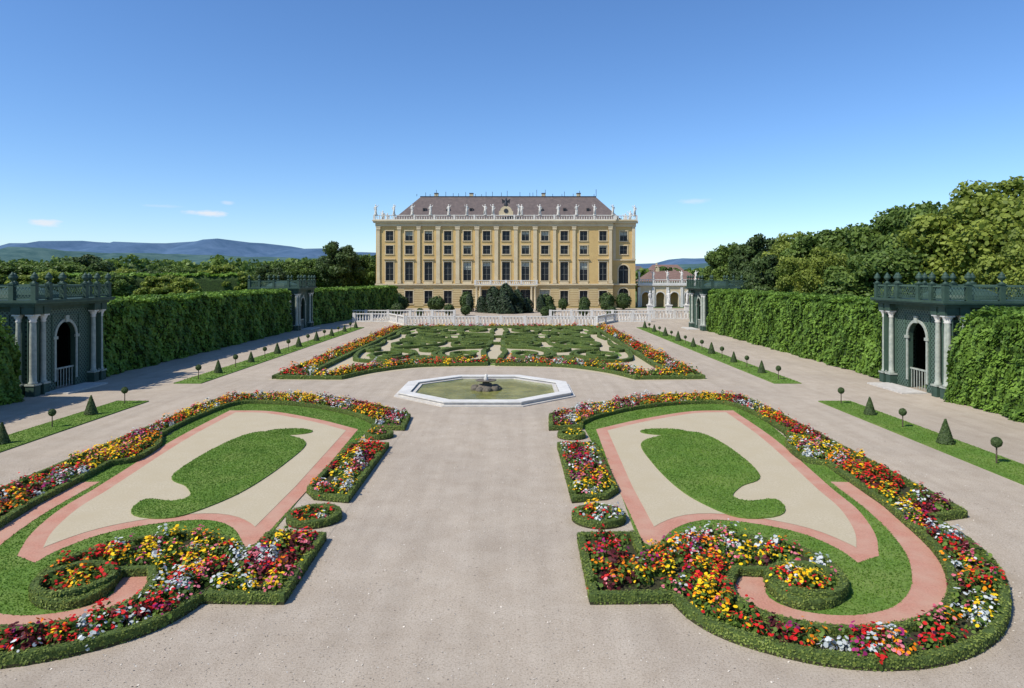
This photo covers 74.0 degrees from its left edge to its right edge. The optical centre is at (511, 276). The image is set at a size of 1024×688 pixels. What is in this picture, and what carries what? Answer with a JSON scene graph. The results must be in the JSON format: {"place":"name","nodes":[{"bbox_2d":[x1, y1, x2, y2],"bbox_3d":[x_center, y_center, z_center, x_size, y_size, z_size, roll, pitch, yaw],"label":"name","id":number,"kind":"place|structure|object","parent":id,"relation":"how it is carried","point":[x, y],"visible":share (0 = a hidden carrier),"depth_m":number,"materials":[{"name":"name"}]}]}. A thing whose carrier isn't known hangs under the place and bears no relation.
{"place":"outdoors","nodes":[
{"label":"outdoors","id":0,"kind":"place"},
{"bbox_2d":[0,247,709,269],"bbox_3d":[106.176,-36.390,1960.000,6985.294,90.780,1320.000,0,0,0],"label":"wooded hills","id":1,"kind":"structure","parent":0,"point":[28,253],"depth_m":1777.15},
{"bbox_2d":[0,238,764,267],"bbox_3d":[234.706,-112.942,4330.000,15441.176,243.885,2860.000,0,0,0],"label":"distant hills","id":2,"kind":"structure","parent":0,"point":[225,247],"depth_m":3875.98,"materials":[{"name":"blue"}]},
{"bbox_2d":[56,291,926,388],"bbox_3d":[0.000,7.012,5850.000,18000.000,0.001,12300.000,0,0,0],"label":"ground","id":3,"kind":"structure","parent":0,"point":[635,307],"depth_m":46.07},
{"bbox_2d":[0,261,56,287],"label":"deciduous tree","id":4,"kind":"object","parent":3,"relation":"on","point":[21,268],"visible":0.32,"depth_m":117.81,"materials":[{"name":"green plant"}]},
{"bbox_2d":[4,272,52,287],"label":"deciduous tree","id":5,"kind":"object","parent":3,"relation":"on","point":[24,279],"visible":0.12,"depth_m":88.78,"materials":[{"name":"green plant"}]},
{"bbox_2d":[41,269,80,294],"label":"deciduous tree","id":6,"kind":"object","parent":3,"relation":"on","point":[55,276],"visible":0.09,"depth_m":95.00,"materials":[{"name":"green plant"}]},
{"bbox_2d":[42,261,93,272],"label":"deciduous tree","id":7,"kind":"object","parent":3,"relation":"on","point":[69,267],"visible":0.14,"depth_m":139.01,"materials":[{"name":"green plant"}]},
{"bbox_2d":[59,254,118,272],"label":"deciduous tree","id":8,"kind":"object","parent":3,"relation":"on","point":[95,263],"visible":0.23,"depth_m":148.18,"materials":[{"name":"green plant"}]},
{"bbox_2d":[70,271,137,297],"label":"deciduous tree","id":9,"kind":"object","parent":3,"relation":"on","point":[122,285],"visible":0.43,"depth_m":107.92,"materials":[{"name":"green plant"}]},
{"bbox_2d":[109,266,137,273],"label":"deciduous tree","id":10,"kind":"object","parent":3,"relation":"on","point":[122,269],"visible":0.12,"depth_m":128.93,"materials":[{"name":"green plant"}]},
{"bbox_2d":[36,271,247,294],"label":"clipped hedge","id":11,"kind":"object","parent":3,"relation":"on","point":[206,281],"visible":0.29,"depth_m":114.11,"materials":[{"name":"green plant"}]},
{"bbox_2d":[136,268,162,273],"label":"deciduous tree","id":12,"kind":"object","parent":3,"relation":"on","point":[149,270],"visible":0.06,"depth_m":123.25,"materials":[{"name":"green plant"}]},
{"bbox_2d":[133,273,175,295],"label":"deciduous tree","id":13,"kind":"object","parent":3,"relation":"on","point":[153,284],"visible":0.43,"depth_m":98.00,"materials":[{"name":"green plant"}]},
{"bbox_2d":[156,265,202,273],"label":"deciduous tree","id":14,"kind":"object","parent":3,"relation":"on","point":[173,268],"visible":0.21,"depth_m":138.26,"materials":[{"name":"green plant"}]},
{"bbox_2d":[159,275,203,293],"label":"deciduous tree","id":15,"kind":"object","parent":3,"relation":"on","point":[180,284],"visible":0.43,"depth_m":96.58,"materials":[{"name":"green plant"}]},
{"bbox_2d":[207,263,236,273],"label":"deciduous tree","id":16,"kind":"object","parent":3,"relation":"on","point":[225,269],"visible":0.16,"depth_m":116.61,"materials":[{"name":"green plant"}]},
{"bbox_2d":[222,270,256,290],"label":"deciduous tree","id":17,"kind":"object","parent":3,"relation":"on","point":[242,276],"visible":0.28,"depth_m":114.48,"materials":[{"name":"green plant"}]},
{"bbox_2d":[251,264,289,285],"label":"deciduous tree","id":18,"kind":"object","parent":3,"relation":"on","point":[263,271],"visible":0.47,"depth_m":148.34,"materials":[{"name":"green plant"}]},
{"bbox_2d":[270,261,312,285],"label":"deciduous tree","id":19,"kind":"object","parent":3,"relation":"on","point":[294,270],"visible":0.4,"depth_m":167.10,"materials":[{"name":"green plant"}]},
{"bbox_2d":[297,259,328,287],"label":"deciduous tree","id":20,"kind":"object","parent":3,"relation":"on","point":[310,264],"visible":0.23,"depth_m":196.94,"materials":[{"name":"green plant"}]},
{"bbox_2d":[315,241,366,286],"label":"deciduous tree","id":21,"kind":"object","parent":3,"relation":"on","point":[336,265],"visible":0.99,"depth_m":171.69,"materials":[{"name":"green plant"}]},
{"bbox_2d":[0,254,704,291],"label":"distant trees","id":22,"kind":"object","parent":3,"relation":"on","point":[247,267],"visible":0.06,"depth_m":236.28,"materials":[{"name":"green plant"}]},
{"bbox_2d":[352,254,375,286],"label":"deciduous tree","id":23,"kind":"object","parent":3,"relation":"on","point":[369,265],"visible":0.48,"depth_m":187.56,"materials":[{"name":"green plant"}]},
{"bbox_2d":[372,190,637,308],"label":"palace","id":24,"kind":"structure","parent":3,"relation":"on","point":[572,250],"depth_m":153.50,"materials":[{"name":"paint"}]},
{"bbox_2d":[386,231,627,307],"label":"window glass","id":25,"kind":"structure","parent":24,"relation":"in","point":[389,234],"depth_m":153.83,"materials":[{"name":"glass"}]},
{"bbox_2d":[405,231,626,300],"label":"window frames","id":26,"kind":"structure","parent":24,"relation":"in","point":[466,265],"depth_m":153.83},
{"bbox_2d":[698,265,710,283],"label":"deciduous tree","id":27,"kind":"object","parent":3,"relation":"on","point":[706,274],"visible":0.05,"depth_m":135.04,"materials":[{"name":"green plant"}]},
{"bbox_2d":[728,266,755,285],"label":"deciduous tree","id":28,"kind":"object","parent":3,"relation":"on","point":[744,273],"visible":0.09,"depth_m":99.24,"materials":[{"name":"green plant"}]},
{"bbox_2d":[740,254,802,291],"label":"deciduous tree","id":29,"kind":"object","parent":3,"relation":"on","point":[766,279],"visible":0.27,"depth_m":84.67,"materials":[{"name":"green plant"}]},
{"bbox_2d":[772,246,848,293],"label":"deciduous tree","id":30,"kind":"object","parent":3,"relation":"on","point":[811,269],"visible":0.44,"depth_m":76.31,"materials":[{"name":"green plant"}]},
{"bbox_2d":[779,229,848,261],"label":"deciduous tree","id":31,"kind":"object","parent":3,"relation":"on","point":[802,246],"visible":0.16,"depth_m":91.31,"materials":[{"name":"green plant"}]},
{"bbox_2d":[815,222,872,259],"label":"deciduous tree","id":32,"kind":"object","parent":3,"relation":"on","point":[844,231],"visible":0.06,"depth_m":87.56,"materials":[{"name":"green plant"}]},
{"bbox_2d":[814,247,942,296],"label":"deciduous tree","id":33,"kind":"object","parent":3,"relation":"on","point":[855,277],"visible":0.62,"depth_m":65.20,"materials":[{"name":"green plant"}]},
{"bbox_2d":[847,200,945,258],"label":"deciduous tree","id":34,"kind":"object","parent":3,"relation":"on","point":[864,239],"visible":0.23,"depth_m":79.63,"materials":[{"name":"green plant"}]},
{"bbox_2d":[891,176,1023,287],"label":"deciduous tree","id":35,"kind":"object","parent":3,"relation":"on","point":[967,206],"visible":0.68,"depth_m":64.25,"materials":[{"name":"green plant"}]},
{"bbox_2d":[946,194,1023,281],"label":"deciduous tree","id":36,"kind":"object","parent":3,"relation":"on","point":[1011,206],"visible":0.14,"depth_m":59.99,"materials":[{"name":"green plant"}]},
{"bbox_2d":[963,226,1023,296],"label":"deciduous tree","id":37,"kind":"object","parent":3,"relation":"on","point":[1008,261],"visible":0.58,"depth_m":52.28,"materials":[{"name":"green plant"}]},
{"bbox_2d":[0,308,1023,687],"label":"gravel path","id":38,"kind":"structure","parent":0,"point":[448,556],"depth_m":17.47,"materials":[{"name":"gravel"}]},
{"bbox_2d":[0,315,24,405],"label":"clipped hedge","id":39,"kind":"object","parent":38,"relation":"on","point":[10,374],"visible":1,"depth_m":37.61,"materials":[{"name":"green plant"}]},
{"bbox_2d":[0,272,114,396],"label":"trellis pavilion","id":40,"kind":"structure","parent":38,"relation":"on","point":[59,334],"depth_m":42.12,"materials":[{"name":"green wood"}]},
{"bbox_2d":[0,400,148,452],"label":"grass strip","id":41,"kind":"object","parent":38,"relation":"on","point":[25,436],"depth_m":32.04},
{"bbox_2d":[0,422,10,444],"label":"cone topiary","id":42,"kind":"object","parent":41,"relation":"on","point":[4,438],"visible":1,"depth_m":28.32,"materials":[{"name":"green plant"}]},
{"bbox_2d":[48,409,56,426],"bbox_3d":[-21.304,6.528,31.499,0.340,0.865,0.340,0,0,-11],"label":"ball topiary","id":43,"kind":"object","parent":41,"relation":"on","point":[52,412],"visible":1,"depth_m":31.42,"materials":[{"name":"green plant"}]},
{"bbox_2d":[83,395,97,414],"bbox_3d":[-21.298,6.465,34.399,0.652,0.991,0.655,0,0,43],"label":"cone topiary","id":44,"kind":"object","parent":41,"relation":"on","point":[91,409],"visible":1,"depth_m":34.26,"materials":[{"name":"green plant"}]},
{"bbox_2d":[121,387,127,402],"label":"ball topiary","id":45,"kind":"object","parent":41,"relation":"on","point":[124,390],"visible":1,"depth_m":37.31,"materials":[{"name":"green plant"}]},
{"bbox_2d":[45,382,107,393],"bbox_3d":[-27.250,6.960,42.600,1.500,0.100,4.000,0,0,0],"label":"stone threshold","id":46,"kind":"object","parent":38,"relation":"on","point":[76,388],"visible":1,"depth_m":42.40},
{"bbox_2d":[101,288,292,376],"bbox_3d":[-29.928,4.250,67.039,3.856,5.822,41.698,0,0,0],"label":"clipped hedge","id":47,"kind":"object","parent":38,"relation":"on","point":[141,331],"visible":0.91,"depth_m":59.31,"materials":[{"name":"green plant"}]},
{"bbox_2d":[0,389,410,668],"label":"parterre bed","id":48,"kind":"object","parent":38,"relation":"on","point":[137,533],"visible":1,"depth_m":19.70,"materials":[{"name":"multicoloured plant"}]},
{"bbox_2d":[174,327,363,383],"bbox_3d":[-21.302,6.945,69.311,1.908,0.117,49.444,0,0,0],"label":"grass strip","id":49,"kind":"object","parent":38,"relation":"on","point":[211,375],"depth_m":55.33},
{"bbox_2d":[213,360,222,372],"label":"cone topiary","id":50,"kind":"object","parent":49,"relation":"on","point":[218,369],"visible":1,"depth_m":49.15,"materials":[{"name":"green plant"}]},
{"bbox_2d":[247,352,254,362],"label":"cone topiary","id":51,"kind":"object","parent":49,"relation":"on","point":[250,358],"visible":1,"depth_m":55.37,"materials":[{"name":"green plant"}]},
{"bbox_2d":[274,342,280,353],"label":"cone topiary","id":52,"kind":"object","parent":49,"relation":"on","point":[277,350],"visible":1,"depth_m":61.53,"materials":[{"name":"green plant"}]},
{"bbox_2d":[295,336,301,346],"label":"cone topiary","id":53,"kind":"object","parent":49,"relation":"on","point":[298,343],"visible":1,"depth_m":67.72,"materials":[{"name":"green plant"}]},
{"bbox_2d":[247,275,316,330],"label":"trellis pavilion","id":54,"kind":"structure","parent":38,"relation":"on","point":[301,301],"depth_m":89.58,"materials":[{"name":"green wood"}]},
{"bbox_2d":[312,285,398,325],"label":"clipped hedge","id":55,"kind":"object","parent":38,"relation":"on","point":[334,304],"visible":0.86,"depth_m":111.00,"materials":[{"name":"green plant"}]},
{"bbox_2d":[391,302,403,314],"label":"round shrub","id":56,"kind":"object","parent":38,"relation":"on","point":[397,306],"visible":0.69,"depth_m":119.30,"materials":[{"name":"green plant"}]},
{"bbox_2d":[398,295,409,309],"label":"round shrub","id":57,"kind":"object","parent":38,"relation":"on","point":[405,302],"visible":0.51,"depth_m":139.08,"materials":[{"name":"green plant"}]},
{"bbox_2d":[352,310,455,318],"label":"stone balustrade","id":58,"kind":"object","parent":38,"relation":"on","point":[410,312],"visible":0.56,"depth_m":112.84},
{"bbox_2d":[429,295,445,311],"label":"round shrub","id":59,"kind":"object","parent":38,"relation":"on","point":[437,302],"visible":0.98,"depth_m":136.08,"materials":[{"name":"green plant"}]},
{"bbox_2d":[443,303,454,314],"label":"round shrub","id":60,"kind":"object","parent":38,"relation":"on","point":[450,306],"visible":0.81,"depth_m":124.00,"materials":[{"name":"green plant"}]},
{"bbox_2d":[460,304,470,315],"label":"round shrub","id":61,"kind":"object","parent":38,"relation":"on","point":[465,310],"visible":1,"depth_m":122.76,"materials":[{"name":"green plant"}]},
{"bbox_2d":[459,291,474,305],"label":"round shrub","id":62,"kind":"object","parent":38,"relation":"on","point":[462,300],"visible":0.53,"depth_m":137.55,"materials":[{"name":"green plant"}]},
{"bbox_2d":[466,293,473,311],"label":"yew bush","id":63,"kind":"object","parent":38,"relation":"on","point":[469,301],"visible":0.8,"depth_m":136.54,"materials":[{"name":"green plant"}]},
{"bbox_2d":[475,296,485,312],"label":"yew bush","id":64,"kind":"object","parent":38,"relation":"on","point":[479,307],"visible":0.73,"depth_m":133.34,"materials":[{"name":"green plant"}]},
{"bbox_2d":[394,374,574,406],"bbox_3d":[-1.600,6.490,41.900,10.600,1.020,10.600,0,0,0],"label":"fountain basin","id":65,"kind":"object","parent":38,"relation":"on","point":[485,390],"visible":1,"depth_m":41.10,"materials":[{"name":"stone"}]},
{"bbox_2d":[269,321,707,380],"bbox_3d":[-1.582,6.575,70.450,30.116,1.058,49.100,0,0,0],"label":"embroidery parterre","id":66,"kind":"object","parent":38,"relation":"on","point":[606,349],"visible":1,"depth_m":60.84,"materials":[{"name":"plant"}]},
{"bbox_2d":[483,286,499,312],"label":"yew bush","id":67,"kind":"object","parent":38,"relation":"on","point":[489,307],"visible":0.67,"depth_m":130.99,"materials":[{"name":"green plant"}]},
{"bbox_2d":[352,313,650,325],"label":"stone balustrade","id":68,"kind":"object","parent":38,"relation":"on","point":[402,319],"visible":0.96,"depth_m":98.16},
{"bbox_2d":[494,283,516,313],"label":"yew bush","id":69,"kind":"object","parent":38,"relation":"on","point":[506,297],"visible":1,"depth_m":128.85,"materials":[{"name":"green plant"}]},
{"bbox_2d":[512,289,526,312],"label":"yew bush","id":70,"kind":"object","parent":38,"relation":"on","point":[520,304],"visible":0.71,"depth_m":130.48,"materials":[{"name":"green plant"}]},
{"bbox_2d":[523,297,533,312],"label":"yew bush","id":71,"kind":"object","parent":38,"relation":"on","point":[530,307],"visible":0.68,"depth_m":132.28,"materials":[{"name":"green plant"}]},
{"bbox_2d":[535,294,544,311],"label":"yew bush","id":72,"kind":"object","parent":38,"relation":"on","point":[540,303],"visible":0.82,"depth_m":135.44,"materials":[{"name":"green plant"}]},
{"bbox_2d":[540,306,549,315],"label":"round shrub","id":73,"kind":"object","parent":38,"relation":"on","point":[544,310],"visible":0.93,"depth_m":116.96,"materials":[{"name":"green plant"}]},
{"bbox_2d":[542,293,554,305],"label":"round shrub","id":74,"kind":"object","parent":38,"relation":"on","point":[548,298],"visible":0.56,"depth_m":136.48,"materials":[{"name":"green plant"}]},
{"bbox_2d":[547,304,555,314],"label":"round shrub","id":75,"kind":"object","parent":38,"relation":"on","point":[551,307],"visible":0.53,"depth_m":121.34,"materials":[{"name":"green plant"}]},
{"bbox_2d":[558,298,568,309],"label":"round shrub","id":76,"kind":"object","parent":38,"relation":"on","point":[563,304],"visible":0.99,"depth_m":142.71,"materials":[{"name":"green plant"}]},
{"bbox_2d":[578,304,589,315],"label":"round shrub","id":77,"kind":"object","parent":38,"relation":"on","point":[584,307],"visible":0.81,"depth_m":120.70,"materials":[{"name":"green plant"}]},
{"bbox_2d":[578,296,590,306],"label":"round shrub","id":78,"kind":"object","parent":38,"relation":"on","point":[584,300],"visible":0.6,"depth_m":138.47,"materials":[{"name":"green plant"}]},
{"bbox_2d":[600,299,611,309],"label":"round shrub","id":79,"kind":"object","parent":38,"relation":"on","point":[605,304],"visible":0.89,"depth_m":137.15,"materials":[{"name":"green plant"}]},
{"bbox_2d":[598,292,615,306],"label":"round shrub","id":80,"kind":"object","parent":38,"relation":"on","point":[609,296],"visible":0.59,"depth_m":145.09,"materials":[{"name":"green plant"}]},
{"bbox_2d":[606,306,617,314],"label":"round shrub","id":81,"kind":"object","parent":38,"relation":"on","point":[611,308],"visible":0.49,"depth_m":114.74,"materials":[{"name":"green plant"}]},
{"bbox_2d":[549,310,688,318],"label":"stone balustrade","id":82,"kind":"object","parent":38,"relation":"on","point":[612,311],"visible":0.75,"depth_m":112.84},
{"bbox_2d":[615,292,631,309],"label":"round shrub","id":83,"kind":"object","parent":38,"relation":"on","point":[623,300],"visible":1,"depth_m":145.06,"materials":[{"name":"green plant"}]},
{"bbox_2d":[646,291,653,313],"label":"garden statue","id":84,"kind":"object","parent":38,"relation":"on","point":[649,305],"visible":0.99,"depth_m":127.74,"materials":[{"name":"white stone"}]},
{"bbox_2d":[665,291,672,313],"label":"garden statue","id":85,"kind":"object","parent":38,"relation":"on","point":[668,305],"visible":1,"depth_m":127.66,"materials":[{"name":"white stone"}]},
{"bbox_2d":[683,291,688,313],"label":"garden statue","id":86,"kind":"object","parent":38,"relation":"on","point":[686,305],"visible":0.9,"depth_m":127.69,"materials":[{"name":"white stone"}]},
{"bbox_2d":[685,275,747,330],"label":"trellis pavilion","id":87,"kind":"structure","parent":38,"relation":"on","point":[698,294],"depth_m":89.60,"materials":[{"name":"green wood"}]},
{"bbox_2d":[636,327,801,383],"bbox_3d":[18.097,6.945,69.310,1.895,0.117,49.470,0,0,0],"label":"grass strip","id":88,"kind":"object","parent":38,"relation":"on","point":[770,376],"depth_m":55.27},
{"bbox_2d":[708,342,714,353],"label":"cone topiary","id":89,"kind":"object","parent":88,"relation":"on","point":[711,350],"visible":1,"depth_m":61.52,"materials":[{"name":"green plant"}]},
{"bbox_2d":[730,351,736,361],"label":"cone topiary","id":90,"kind":"object","parent":88,"relation":"on","point":[733,358],"visible":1,"depth_m":55.36,"materials":[{"name":"green plant"}]},
{"bbox_2d":[757,360,765,372],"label":"cone topiary","id":91,"kind":"object","parent":88,"relation":"on","point":[761,368],"visible":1,"depth_m":49.16,"materials":[{"name":"green plant"}]},
{"bbox_2d":[704,242,745,280],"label":"deciduous tree","id":92,"kind":"object","parent":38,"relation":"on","point":[717,260],"visible":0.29,"depth_m":120.82,"materials":[{"name":"green plant"}]},
{"bbox_2d":[727,233,775,275],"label":"deciduous tree","id":93,"kind":"object","parent":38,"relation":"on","point":[742,257],"visible":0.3,"depth_m":110.48,"materials":[{"name":"green plant"}]},
{"bbox_2d":[548,389,1011,671],"bbox_3d":[7.564,6.674,25.858,11.906,0.745,27.694,0,0,0],"label":"parterre bed","id":94,"kind":"object","parent":38,"relation":"on","point":[747,524],"visible":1,"depth_m":17.84,"materials":[{"name":"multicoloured plant"}]},
{"bbox_2d":[757,231,806,272],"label":"deciduous tree","id":95,"kind":"object","parent":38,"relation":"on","point":[781,243],"visible":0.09,"depth_m":99.89,"materials":[{"name":"green plant"}]},
{"bbox_2d":[706,288,881,377],"bbox_3d":[26.730,4.242,67.053,3.845,5.822,41.697,0,0,0],"label":"clipped hedge","id":96,"kind":"object","parent":38,"relation":"on","point":[844,331],"visible":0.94,"depth_m":58.45,"materials":[{"name":"green plant"}]},
{"bbox_2d":[867,382,926,393],"bbox_3d":[24.050,6.960,42.600,1.500,0.100,4.000,0,0,0],"label":"stone threshold","id":97,"kind":"object","parent":38,"relation":"on","point":[896,388],"visible":1,"depth_m":42.19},
{"bbox_2d":[818,400,1023,484],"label":"grass strip","id":98,"kind":"object","parent":38,"relation":"on","point":[1011,469],"depth_m":28.22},
{"bbox_2d":[838,387,844,402],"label":"ball topiary","id":99,"kind":"object","parent":98,"relation":"on","point":[841,390],"visible":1,"depth_m":37.32,"materials":[{"name":"green plant"}]},
{"bbox_2d":[863,396,875,414],"bbox_3d":[18.099,6.503,34.402,0.604,0.913,0.601,0,0,9],"label":"cone topiary","id":100,"kind":"object","parent":98,"relation":"on","point":[869,409],"visible":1,"depth_m":34.27,"materials":[{"name":"green plant"}]},
{"bbox_2d":[899,408,906,426],"bbox_3d":[18.101,6.514,31.504,0.351,0.893,0.351,0,0,22],"label":"ball topiary","id":101,"kind":"object","parent":98,"relation":"on","point":[902,412],"visible":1,"depth_m":31.41,"materials":[{"name":"green plant"}]},
{"bbox_2d":[936,419,954,444],"bbox_3d":[18.102,6.436,28.399,0.690,1.049,0.694,0,0,45],"label":"cone topiary","id":102,"kind":"object","parent":98,"relation":"on","point":[945,436],"visible":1,"depth_m":28.25,"materials":[{"name":"green plant"}]},
{"bbox_2d":[990,437,1002,462],"bbox_3d":[18.100,6.460,25.404,0.393,1.000,0.393,0,0,5],"label":"ball topiary","id":103,"kind":"object","parent":98,"relation":"on","point":[996,442],"visible":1,"depth_m":25.31,"materials":[{"name":"green plant"}]},
{"bbox_2d":[870,272,1023,398],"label":"trellis pavilion","id":104,"kind":"structure","parent":38,"relation":"on","point":[918,329],"depth_m":41.34,"materials":[{"name":"green wood"}]},
{"bbox_2d":[943,305,1023,422],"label":"clipped hedge","id":105,"kind":"object","parent":38,"relation":"on","point":[985,360],"visible":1,"depth_m":35.10,"materials":[{"name":"green plant"}]},
{"bbox_2d":[0,0,1023,263],"label":"sky","id":106,"kind":"structure","parent":0,"point":[277,122],"materials":[{"name":"blue"}]},
{"bbox_2d":[648,263,683,270],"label":"town house","id":107,"kind":"structure","parent":0,"point":[672,266],"depth_m":437.38,"materials":[{"name":"pink paint"}]},
{"bbox_2d":[636,271,698,306],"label":"arcade wing","id":108,"kind":"structure","parent":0,"point":[677,295],"depth_m":158.00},
{"bbox_2d":[636,268,698,283],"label":"roof","id":109,"kind":"structure","parent":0,"point":[662,275],"depth_m":218.65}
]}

